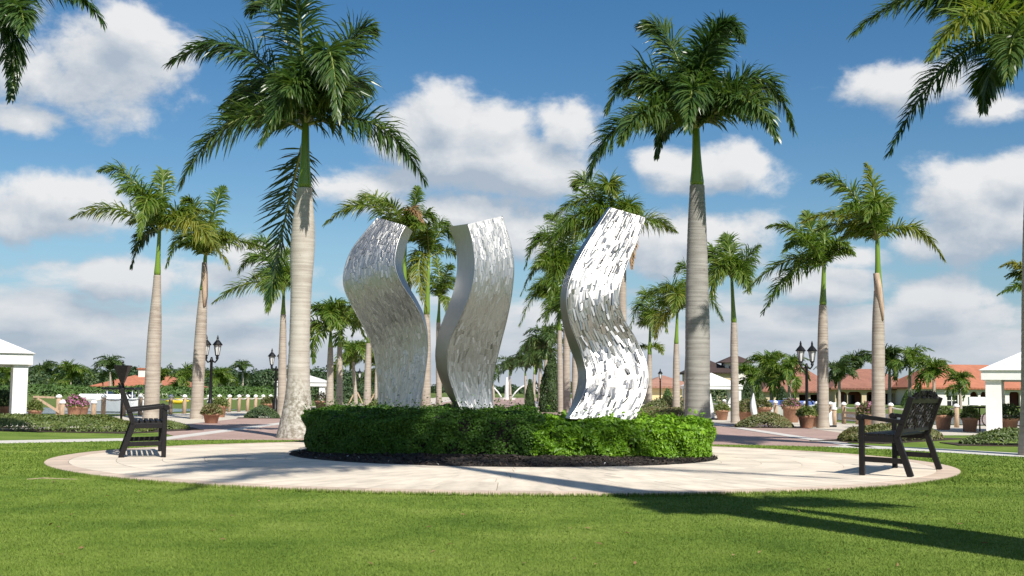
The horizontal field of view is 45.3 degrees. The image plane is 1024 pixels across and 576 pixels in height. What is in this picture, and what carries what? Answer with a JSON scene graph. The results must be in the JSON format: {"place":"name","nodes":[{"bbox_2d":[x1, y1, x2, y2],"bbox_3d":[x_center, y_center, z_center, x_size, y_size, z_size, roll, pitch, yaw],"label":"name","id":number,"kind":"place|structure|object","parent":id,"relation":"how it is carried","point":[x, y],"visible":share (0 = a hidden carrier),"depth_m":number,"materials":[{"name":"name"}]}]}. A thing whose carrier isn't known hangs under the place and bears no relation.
{"place":"outdoors","nodes":[
{"label":"outdoors","id":0,"kind":"place"},
{"bbox_2d":[0,389,9,414],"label":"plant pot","id":1,"kind":"object","parent":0,"point":[5,398],"visible":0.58,"depth_m":36.11,"materials":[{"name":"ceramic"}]},
{"bbox_2d":[0,428,171,439],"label":"side lawn","id":2,"kind":"structure","parent":0,"point":[4,435],"depth_m":26.14,"materials":[{"name":"green plant"}]},
{"bbox_2d":[0,0,106,103],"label":"royal palm","id":3,"kind":"object","parent":2,"relation":"on","point":[17,19],"visible":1,"depth_m":21.90,"materials":[{"name":"green plant"}]},
{"bbox_2d":[0,412,185,433],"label":"shrub bed","id":4,"kind":"object","parent":2,"relation":"on","point":[97,423],"visible":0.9,"depth_m":28.60,"materials":[{"name":"green plant"}]},
{"bbox_2d":[153,420,201,429],"bbox_3d":[-8.737,3.462,31.010,1.577,0.311,2.140,3,-5,-22],"label":"shrub bed","id":5,"kind":"object","parent":2,"relation":"on","point":[173,425],"visible":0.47,"depth_m":30.62,"materials":[{"name":"green plant"}]},
{"bbox_2d":[26,408,235,413],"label":"marina water","id":6,"kind":"structure","parent":0,"point":[48,411],"depth_m":53.63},
{"bbox_2d":[89,387,143,411],"bbox_3d":[-17.008,4.879,53.765,2.600,1.040,1.540,1,-5,0],"label":"motor boat","id":7,"kind":"object","parent":6,"relation":"on","point":[112,405],"visible":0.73,"depth_m":53.26,"materials":[{"name":"white paint"}]},
{"bbox_2d":[90,368,207,395],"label":"house","id":8,"kind":"structure","parent":0,"point":[137,379],"depth_m":201.22,"materials":[{"name":"orange paint"}]},
{"bbox_2d":[167,418,279,435],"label":"brick pavement","id":9,"kind":"structure","parent":0,"point":[228,424],"depth_m":35.40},
{"bbox_2d":[200,403,223,422],"bbox_3d":[-9.013,3.752,36.817,0.763,0.620,0.762,1,-5,0],"label":"plant pot","id":10,"kind":"object","parent":9,"relation":"on","point":[215,413],"visible":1,"depth_m":36.63,"materials":[{"name":"ceramic"}]},
{"bbox_2d":[2,397,450,427],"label":"plaza","id":11,"kind":"structure","parent":0,"point":[185,419],"depth_m":44.85,"materials":[{"name":"beige concrete"}]},
{"bbox_2d":[0,339,35,426],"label":"pavilion","id":12,"kind":"structure","parent":11,"relation":"on","point":[18,360],"depth_m":31.82,"materials":[{"name":"white paint"}]},
{"bbox_2d":[26,398,44,413],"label":"plant pot","id":13,"kind":"object","parent":11,"relation":"on","point":[33,405],"visible":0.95,"depth_m":37.20,"materials":[{"name":"ceramic"}]},
{"bbox_2d":[65,394,86,414],"bbox_3d":[-14.018,3.808,39.313,0.773,0.830,0.747,1,-5,0],"label":"plant pot","id":14,"kind":"object","parent":11,"relation":"on","point":[75,404],"visible":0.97,"depth_m":39.13,"materials":[{"name":"ceramic"}]},
{"bbox_2d":[114,361,131,418],"bbox_3d":[-11.209,3.003,35.262,0.410,1.802,0.410,1,-5,0],"label":"garden torch","id":15,"kind":"object","parent":11,"relation":"on","point":[122,371],"visible":0.82,"depth_m":35.19,"materials":[{"name":"black paint"}]},
{"bbox_2d":[67,159,231,419],"bbox_3d":[-11.746,-0.053,39.549,5.557,8.711,3.390,1,-5,0],"label":"royal palm","id":16,"kind":"object","parent":11,"relation":"on","point":[151,214],"visible":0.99,"depth_m":39.89,"materials":[{"name":"green plant"}]},
{"bbox_2d":[205,335,222,412],"bbox_3d":[-10.766,3.162,43.881,0.768,2.965,0.368,1,-5,0],"label":"street lamp","id":17,"kind":"object","parent":11,"relation":"on","point":[217,343],"visible":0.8,"depth_m":43.88,"materials":[{"name":"black metal"}]},
{"bbox_2d":[165,185,268,418],"bbox_3d":[-10.886,0.360,42.370,3.771,8.387,3.841,0,-5,10],"label":"royal palm","id":18,"kind":"object","parent":11,"relation":"on","point":[198,379],"visible":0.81,"depth_m":42.43,"materials":[{"name":"green plant"}]},
{"bbox_2d":[211,229,290,417],"bbox_3d":[-8.969,1.267,45.932,3.519,7.227,3.222,-3,-6,39],"label":"royal palm","id":19,"kind":"object","parent":11,"relation":"on","point":[282,358],"visible":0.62,"depth_m":45.94,"materials":[{"name":"green plant"}]},
{"bbox_2d":[238,404,280,418],"bbox_3d":[-9.047,4.466,44.373,1.717,0.593,1.240,1,-5,-9],"label":"shrub bed","id":20,"kind":"object","parent":11,"relation":"on","point":[260,410],"visible":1,"depth_m":44.10,"materials":[{"name":"green plant"}]},
{"bbox_2d":[268,349,278,411],"bbox_3d":[-10.364,4.074,53.840,0.768,2.855,0.368,1,-5,0],"label":"street lamp","id":21,"kind":"object","parent":11,"relation":"on","point":[271,355],"visible":0.65,"depth_m":53.80,"materials":[{"name":"black metal"}]},
{"bbox_2d":[277,376,326,400],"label":"pavilion","id":22,"kind":"structure","parent":11,"relation":"on","point":[319,382],"depth_m":71.83,"materials":[{"name":"white paint"}]},
{"bbox_2d":[288,296,366,408],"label":"royal palm","id":23,"kind":"object","parent":11,"relation":"on","point":[332,314],"visible":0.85,"depth_m":63.63,"materials":[{"name":"green plant"}]},
{"bbox_2d":[311,301,352,404],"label":"royal palm","id":24,"kind":"object","parent":11,"relation":"on","point":[339,381],"visible":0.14,"depth_m":65.76,"materials":[{"name":"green plant"}]},
{"bbox_2d":[310,384,373,404],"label":"field hedge","id":25,"kind":"object","parent":11,"relation":"on","point":[348,390],"visible":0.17,"depth_m":91.07,"materials":[{"name":"green plant"}]},
{"bbox_2d":[326,337,371,405],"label":"coconut palm","id":26,"kind":"object","parent":11,"relation":"on","point":[353,351],"visible":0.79,"depth_m":73.60,"materials":[{"name":"green plant"}]},
{"bbox_2d":[340,304,370,405],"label":"royal palm","id":27,"kind":"object","parent":11,"relation":"on","point":[367,384],"visible":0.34,"depth_m":61.75,"materials":[{"name":"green plant"}]},
{"bbox_2d":[1,390,1019,426],"bbox_3d":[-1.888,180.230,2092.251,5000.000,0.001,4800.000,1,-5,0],"label":"ground","id":28,"kind":"structure","parent":0,"point":[51,401],"depth_m":103.09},
{"bbox_2d":[29,359,57,377],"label":"royal palm","id":29,"kind":"object","parent":28,"relation":"on","point":[47,366],"visible":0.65,"depth_m":239.10,"materials":[{"name":"green plant"}]},
{"bbox_2d":[49,360,95,394],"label":"royal palm","id":30,"kind":"object","parent":28,"relation":"on","point":[72,370],"visible":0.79,"depth_m":209.12,"materials":[{"name":"green plant"}]},
{"bbox_2d":[92,353,124,385],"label":"royal palm","id":31,"kind":"object","parent":28,"relation":"on","point":[110,363],"visible":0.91,"depth_m":189.37,"materials":[{"name":"green plant"}]},
{"bbox_2d":[0,383,335,399],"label":"field hedge","id":32,"kind":"object","parent":28,"relation":"on","point":[165,390],"visible":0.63,"depth_m":145.81,"materials":[{"name":"green plant"}]},
{"bbox_2d":[167,362,192,395],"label":"royal palm","id":33,"kind":"object","parent":28,"relation":"on","point":[183,375],"visible":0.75,"depth_m":188.62,"materials":[{"name":"green plant"}]},
{"bbox_2d":[205,366,238,386],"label":"royal palm","id":34,"kind":"object","parent":28,"relation":"on","point":[224,377],"visible":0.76,"depth_m":188.90,"materials":[{"name":"green plant"}]},
{"bbox_2d":[228,359,252,395],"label":"royal palm","id":35,"kind":"object","parent":28,"relation":"on","point":[243,367],"visible":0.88,"depth_m":239.27,"materials":[{"name":"green plant"}]},
{"bbox_2d":[0,363,571,393],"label":"woods","id":36,"kind":"object","parent":28,"relation":"on","point":[261,377],"visible":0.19,"depth_m":250.94,"materials":[{"name":"green plant"}]},
{"bbox_2d":[167,401,448,439],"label":"kerb","id":37,"kind":"structure","parent":28,"relation":"on","point":[211,432],"depth_m":29.30,"materials":[{"name":"concrete"}]},
{"bbox_2d":[172,398,841,446],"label":"avenue","id":38,"kind":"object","parent":28,"relation":"on","point":[727,436],"visible":0.2,"depth_m":28.02,"materials":[{"name":"pink brick"}]},
{"bbox_2d":[161,0,428,438],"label":"royal palm","id":39,"kind":"object","parent":38,"relation":"on","point":[298,88],"visible":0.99,"depth_m":26.37,"materials":[{"name":"green plant"}]},
{"bbox_2d":[322,185,439,281],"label":"royal palm","id":40,"kind":"object","parent":38,"relation":"on","point":[413,220],"visible":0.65,"depth_m":46.71,"materials":[{"name":"green plant"}]},
{"bbox_2d":[407,215,456,405],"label":"royal palm","id":41,"kind":"object","parent":38,"relation":"on","point":[427,241],"visible":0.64,"depth_m":47.87,"materials":[{"name":"green plant"}]},
{"bbox_2d":[416,257,455,405],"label":"royal palm","id":42,"kind":"object","parent":38,"relation":"on","point":[442,285],"visible":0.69,"depth_m":61.92,"materials":[{"name":"green plant"}]},
{"bbox_2d":[495,355,523,399],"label":"royal palm","id":43,"kind":"object","parent":38,"relation":"on","point":[509,366],"visible":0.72,"depth_m":169.29,"materials":[{"name":"green plant"}]},
{"bbox_2d":[515,350,556,401],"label":"royal palm","id":44,"kind":"object","parent":38,"relation":"on","point":[535,363],"visible":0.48,"depth_m":109.68,"materials":[{"name":"green plant"}]},
{"bbox_2d":[518,271,562,411],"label":"royal palm","id":45,"kind":"object","parent":38,"relation":"on","point":[539,290],"visible":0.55,"depth_m":61.77,"materials":[{"name":"green plant"}]},
{"bbox_2d":[519,320,570,368],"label":"royal palm","id":46,"kind":"object","parent":38,"relation":"on","point":[542,341],"visible":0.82,"depth_m":83.48,"materials":[{"name":"green plant"}]},
{"bbox_2d":[538,353,557,411],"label":"cypress","id":47,"kind":"object","parent":38,"relation":"on","point":[548,391],"visible":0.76,"depth_m":65.38,"materials":[{"name":"green plant"}]},
{"bbox_2d":[520,210,589,412],"bbox_3d":[2.024,0.994,52.112,3.456,9.056,3.489,1,-5,0],"label":"royal palm","id":48,"kind":"object","parent":38,"relation":"on","point":[555,260],"visible":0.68,"depth_m":51.73,"materials":[{"name":"green plant"}]},
{"bbox_2d":[536,293,577,401],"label":"royal palm","id":49,"kind":"object","parent":38,"relation":"on","point":[555,307],"visible":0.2,"depth_m":55.76,"materials":[{"name":"green plant"}]},
{"bbox_2d":[637,406,684,416],"bbox_3d":[5.551,4.691,45.521,3.739,0.638,1.840,0,-5,9],"label":"shrub bed","id":50,"kind":"object","parent":38,"relation":"on","point":[668,410],"visible":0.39,"depth_m":45.04,"materials":[{"name":"green plant"}]},
{"bbox_2d":[525,168,678,322],"bbox_3d":[3.301,0.136,45.088,5.882,9.594,3.150,1,-5,0],"label":"royal palm","id":51,"kind":"object","parent":50,"relation":"in","point":[593,213],"visible":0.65,"depth_m":44.98,"materials":[{"name":"green plant"}]},
{"bbox_2d":[584,9,797,442],"bbox_3d":[3.770,-1.461,26.395,4.671,9.596,4.696,2,-5,-13],"label":"royal palm","id":52,"kind":"object","parent":38,"relation":"on","point":[691,94],"visible":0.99,"depth_m":26.01,"materials":[{"name":"green plant"}]},
{"bbox_2d":[571,402,870,446],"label":"kerb","id":53,"kind":"structure","parent":28,"relation":"on","point":[801,437],"depth_m":30.10,"materials":[{"name":"concrete"}]},
{"bbox_2d":[738,362,766,397],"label":"coconut palm","id":54,"kind":"object","parent":28,"relation":"on","point":[749,370],"visible":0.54,"depth_m":139.32,"materials":[{"name":"green plant"}]},
{"bbox_2d":[743,349,795,400],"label":"coconut palm","id":55,"kind":"object","parent":28,"relation":"on","point":[762,360],"visible":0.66,"depth_m":124.34,"materials":[{"name":"green plant"}]},
{"bbox_2d":[759,354,810,399],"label":"coconut palm","id":56,"kind":"object","parent":28,"relation":"on","point":[790,363],"visible":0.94,"depth_m":121.30,"materials":[{"name":"green plant"}]},
{"bbox_2d":[814,358,858,406],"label":"coconut palm","id":57,"kind":"object","parent":28,"relation":"on","point":[839,371],"visible":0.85,"depth_m":119.41,"materials":[{"name":"green plant"}]},
{"bbox_2d":[839,349,871,373],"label":"coconut palm","id":58,"kind":"object","parent":28,"relation":"on","point":[861,358],"visible":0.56,"depth_m":184.15,"materials":[{"name":"green plant"}]},
{"bbox_2d":[863,343,901,406],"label":"coconut palm","id":59,"kind":"object","parent":28,"relation":"on","point":[890,354],"visible":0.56,"depth_m":124.38,"materials":[{"name":"green plant"}]},
{"bbox_2d":[885,344,934,396],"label":"coconut palm","id":60,"kind":"object","parent":28,"relation":"on","point":[898,365],"visible":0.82,"depth_m":121.51,"materials":[{"name":"green plant"}]},
{"bbox_2d":[906,354,958,392],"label":"coconut palm","id":61,"kind":"object","parent":28,"relation":"on","point":[934,368],"visible":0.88,"depth_m":117.63,"materials":[{"name":"green plant"}]},
{"bbox_2d":[943,371,975,408],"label":"coconut palm","id":62,"kind":"object","parent":28,"relation":"on","point":[961,381],"visible":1,"depth_m":115.41,"materials":[{"name":"green plant"}]},
{"bbox_2d":[996,259,1021,296],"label":"royal palm","id":63,"kind":"object","parent":28,"relation":"on","point":[1015,272],"visible":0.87,"depth_m":44.18,"materials":[{"name":"green plant"}]},
{"bbox_2d":[0,439,1023,575],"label":"lawn","id":64,"kind":"structure","parent":0,"point":[548,526],"depth_m":9.00,"materials":[{"name":"green plant"}]},
{"bbox_2d":[0,438,122,442],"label":"walkway","id":65,"kind":"structure","parent":64,"relation":"on","point":[58,440],"depth_m":23.26,"materials":[{"name":"concrete"}]},
{"bbox_2d":[44,442,960,495],"bbox_3d":[-0.127,2.528,18.150,12.740,0.025,12.740,1,-5,0],"label":"paved circle","id":66,"kind":"object","parent":64,"relation":"on","point":[276,464],"visible":0.77,"depth_m":14.81,"materials":[{"name":"concrete"}]},
{"bbox_2d":[118,382,169,457],"bbox_3d":[-5.499,1.939,18.222,0.724,1.072,1.890,2,-5,-17],"label":"bench","id":67,"kind":"object","parent":66,"relation":"on","point":[160,439],"visible":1,"depth_m":17.39,"materials":[{"name":"black wood"}]},
{"bbox_2d":[289,449,717,466],"bbox_3d":[-0.127,2.571,19.303,6.666,0.189,6.664,1,-5,0],"label":"mulch bed","id":68,"kind":"object","parent":66,"relation":"on","point":[485,460],"visible":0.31,"depth_m":16.87,"materials":[{"name":"soil"}]},
{"bbox_2d":[343,217,427,408],"bbox_3d":[-2.125,0.747,20.906,1.430,3.945,0.639,0,-5,10],"label":"wave sculpture","id":69,"kind":"object","parent":68,"relation":"on","point":[385,305],"visible":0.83,"depth_m":20.81,"materials":[{"name":"silver metal"}]},
{"bbox_2d":[300,389,546,455],"bbox_3d":[-1.394,2.114,19.835,3.848,1.049,4.930,1,-5,0],"label":"hedge","id":70,"kind":"object","parent":68,"relation":"on","point":[446,428],"visible":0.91,"depth_m":17.58,"materials":[{"name":"green plant"}]},
{"bbox_2d":[435,216,513,409],"bbox_3d":[-0.634,0.751,20.546,1.323,3.907,0.653,1,-5,0],"label":"wave sculpture","id":71,"kind":"object","parent":68,"relation":"on","point":[470,335],"visible":0.83,"depth_m":20.40,"materials":[{"name":"silver metal"}]},
{"bbox_2d":[560,207,648,419],"bbox_3d":[1.441,0.615,19.135,1.393,3.981,1.456,1,-5,0],"label":"wave sculpture","id":72,"kind":"object","parent":68,"relation":"on","point":[609,359],"visible":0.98,"depth_m":18.92,"materials":[{"name":"metal"}]},
{"bbox_2d":[529,404,716,457],"bbox_3d":[1.727,2.271,19.825,3.017,0.857,4.987,1,-5,0],"label":"hedge","id":73,"kind":"object","parent":68,"relation":"on","point":[662,435],"visible":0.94,"depth_m":17.68,"materials":[{"name":"green plant"}]},
{"bbox_2d":[856,390,942,476],"bbox_3d":[5.021,1.837,15.766,0.720,1.075,1.930,-2,-6,29],"label":"bench","id":74,"kind":"object","parent":66,"relation":"on","point":[920,410],"visible":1,"depth_m":15.23,"materials":[{"name":"black wood"}]},
{"bbox_2d":[34,441,970,496],"bbox_3d":[-0.125,2.522,18.133,12.932,0.055,12.964,1,-5,0],"label":"grass edge","id":75,"kind":"object","parent":64,"relation":"on","point":[41,464],"depth_m":12.37,"materials":[{"name":"green plant"}]},
{"bbox_2d":[825,445,1023,456],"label":"walkway","id":76,"kind":"structure","parent":64,"relation":"on","point":[957,451],"depth_m":22.89,"materials":[{"name":"concrete"}]},
{"bbox_2d":[0,0,1023,393],"label":"sky","id":77,"kind":"structure","parent":0,"point":[497,100],"materials":[{"name":"blue"}]},
{"bbox_2d":[681,373,742,407],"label":"pavilion","id":78,"kind":"structure","parent":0,"point":[717,382],"depth_m":98.25,"materials":[{"name":"white paint"}]},
{"bbox_2d":[680,356,754,400],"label":"house","id":79,"kind":"structure","parent":0,"point":[722,370],"depth_m":213.43,"materials":[{"name":"beige paint"}]},
{"bbox_2d":[716,423,847,442],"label":"brick pavement","id":80,"kind":"structure","parent":0,"point":[817,433],"depth_m":34.37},
{"bbox_2d":[795,405,817,427],"bbox_3d":[9.312,4.053,38.800,0.737,0.740,0.734,1,-5,0],"label":"plant pot","id":81,"kind":"object","parent":80,"relation":"on","point":[806,416],"visible":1,"depth_m":38.62,"materials":[{"name":"ceramic"}]},
{"bbox_2d":[760,364,816,401],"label":"house","id":82,"kind":"structure","parent":0,"point":[812,391],"depth_m":171.88,"materials":[{"name":"orange paint"}]},
{"bbox_2d":[571,398,1018,434],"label":"plaza","id":83,"kind":"structure","parent":0,"point":[840,427],"depth_m":39.27,"materials":[{"name":"beige concrete"}]},
{"bbox_2d":[629,286,667,402],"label":"royal palm","id":84,"kind":"object","parent":83,"relation":"on","point":[645,318],"visible":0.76,"depth_m":65.87,"materials":[{"name":"green plant"}]},
{"bbox_2d":[643,375,683,403],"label":"house","id":85,"kind":"structure","parent":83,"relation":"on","point":[666,381],"depth_m":127.56,"materials":[{"name":"yellow paint"}]},
{"bbox_2d":[641,276,709,409],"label":"royal palm","id":86,"kind":"object","parent":83,"relation":"on","point":[673,301],"visible":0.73,"depth_m":55.68,"materials":[{"name":"green plant"}]},
{"bbox_2d":[641,396,716,415],"bbox_3d":[8.339,5.898,61.729,4.700,1.058,2.040,1,-5,0],"label":"shrub bed","id":87,"kind":"object","parent":83,"relation":"on","point":[661,402],"visible":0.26,"depth_m":61.27,"materials":[{"name":"green plant"}]},
{"bbox_2d":[673,257,723,408],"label":"royal palm","id":88,"kind":"object","parent":83,"relation":"on","point":[679,267],"visible":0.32,"depth_m":60.28,"materials":[{"name":"green plant"}]},
{"bbox_2d":[714,403,730,419],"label":"plant pot","id":89,"kind":"object","parent":83,"relation":"on","point":[721,414],"visible":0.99,"depth_m":49.57,"materials":[{"name":"ceramic"}]},
{"bbox_2d":[710,389,747,406],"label":"hedge","id":90,"kind":"object","parent":83,"relation":"on","point":[714,393],"visible":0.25,"depth_m":104.40,"materials":[{"name":"green plant"}]},
{"bbox_2d":[707,230,761,422],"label":"royal palm","id":91,"kind":"object","parent":83,"relation":"on","point":[731,264],"visible":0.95,"depth_m":44.84,"materials":[{"name":"green plant"}]},
{"bbox_2d":[739,398,757,420],"bbox_3d":[8.905,4.644,46.775,0.964,0.916,0.940,1,-5,0],"label":"plant pot","id":92,"kind":"object","parent":83,"relation":"on","point":[745,413],"visible":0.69,"depth_m":46.55,"materials":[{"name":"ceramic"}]},
{"bbox_2d":[722,411,801,427],"bbox_3d":[7.958,4.154,38.690,2.330,0.591,1.554,1,-5,-6],"label":"shrub bed","id":93,"kind":"object","parent":83,"relation":"on","point":[770,417],"visible":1,"depth_m":38.34,"materials":[{"name":"green plant"}]},
{"bbox_2d":[781,398,802,422],"bbox_3d":[10.666,4.649,46.776,0.895,0.942,0.874,1,-5,0],"label":"plant pot","id":94,"kind":"object","parent":83,"relation":"on","point":[790,406],"visible":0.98,"depth_m":46.54,"materials":[{"name":"ceramic"}]},
{"bbox_2d":[743,210,856,427],"bbox_3d":[9.022,0.886,39.054,3.136,7.188,2.874,3,-5,-25],"label":"royal palm","id":95,"kind":"object","parent":83,"relation":"on","point":[823,249],"visible":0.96,"depth_m":38.85,"materials":[{"name":"green plant"}]},
{"bbox_2d":[795,341,816,406],"bbox_3d":[10.303,3.312,42.883,0.768,2.934,0.368,1,-5,0],"label":"street lamp","id":96,"kind":"object","parent":83,"relation":"on","point":[801,350],"visible":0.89,"depth_m":42.88,"materials":[{"name":"black metal"}]},
{"bbox_2d":[855,401,871,424],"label":"plant pot","id":97,"kind":"object","parent":83,"relation":"on","point":[866,406],"visible":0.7,"depth_m":39.66,"materials":[{"name":"ceramic"}]},
{"bbox_2d":[800,161,946,424],"bbox_3d":[10.167,0.185,35.631,3.746,8.025,3.025,3,-6,-28],"label":"royal palm","id":98,"kind":"object","parent":83,"relation":"on","point":[869,215],"visible":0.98,"depth_m":35.49,"materials":[{"name":"green plant"}]},
{"bbox_2d":[935,405,954,429],"bbox_3d":[13.462,4.034,38.312,0.718,0.781,0.704,1,-5,0],"label":"plant pot","id":99,"kind":"object","parent":83,"relation":"on","point":[943,421],"visible":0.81,"depth_m":38.11,"materials":[{"name":"ceramic"}]},
{"bbox_2d":[959,405,981,431],"bbox_3d":[13.557,3.850,36.326,0.666,0.810,0.629,1,-5,0],"label":"plant pot","id":100,"kind":"object","parent":83,"relation":"on","point":[969,421],"visible":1,"depth_m":36.16,"materials":[{"name":"ceramic"}]},
{"bbox_2d":[979,352,1020,430],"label":"pavilion","id":101,"kind":"structure","parent":83,"relation":"on","point":[995,376],"depth_m":34.58,"materials":[{"name":"white paint"}]},
{"bbox_2d":[1002,403,1019,428],"bbox_3d":[14.510,3.779,35.823,0.732,0.887,0.758,1,-5,0],"label":"plant pot","id":102,"kind":"object","parent":83,"relation":"on","point":[1012,419],"visible":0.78,"depth_m":35.62,"materials":[{"name":"ceramic"}]},
{"bbox_2d":[829,369,898,404],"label":"house","id":103,"kind":"structure","parent":0,"point":[854,391],"depth_m":166.75,"materials":[{"name":"beige paint"}]},
{"bbox_2d":[851,435,1017,452],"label":"side lawn","id":104,"kind":"structure","parent":0,"point":[938,444],"depth_m":25.43,"materials":[{"name":"green plant"}]},
{"bbox_2d":[810,422,963,443],"bbox_3d":[8.876,3.357,28.667,1.776,0.488,4.854,-4,-6,40],"label":"shrub bed","id":105,"kind":"object","parent":104,"relation":"on","point":[849,434],"visible":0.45,"depth_m":27.58,"materials":[{"name":"green plant"}]},
{"bbox_2d":[846,0,1023,454],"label":"royal palm","id":106,"kind":"object","parent":104,"relation":"on","point":[1002,21],"visible":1,"depth_m":21.50,"materials":[{"name":"green plant"}]},
{"bbox_2d":[940,426,1018,446],"bbox_3d":[13.299,3.228,26.548,8.009,0.476,1.954,1,-5,-5],"label":"shrub bed","id":107,"kind":"object","parent":104,"relation":"on","point":[1009,434],"visible":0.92,"depth_m":26.07,"materials":[{"name":"green plant"}]},
{"bbox_2d":[891,364,1020,405],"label":"house","id":108,"kind":"structure","parent":0,"point":[1012,392],"depth_m":158.47,"materials":[{"name":"white paint"}]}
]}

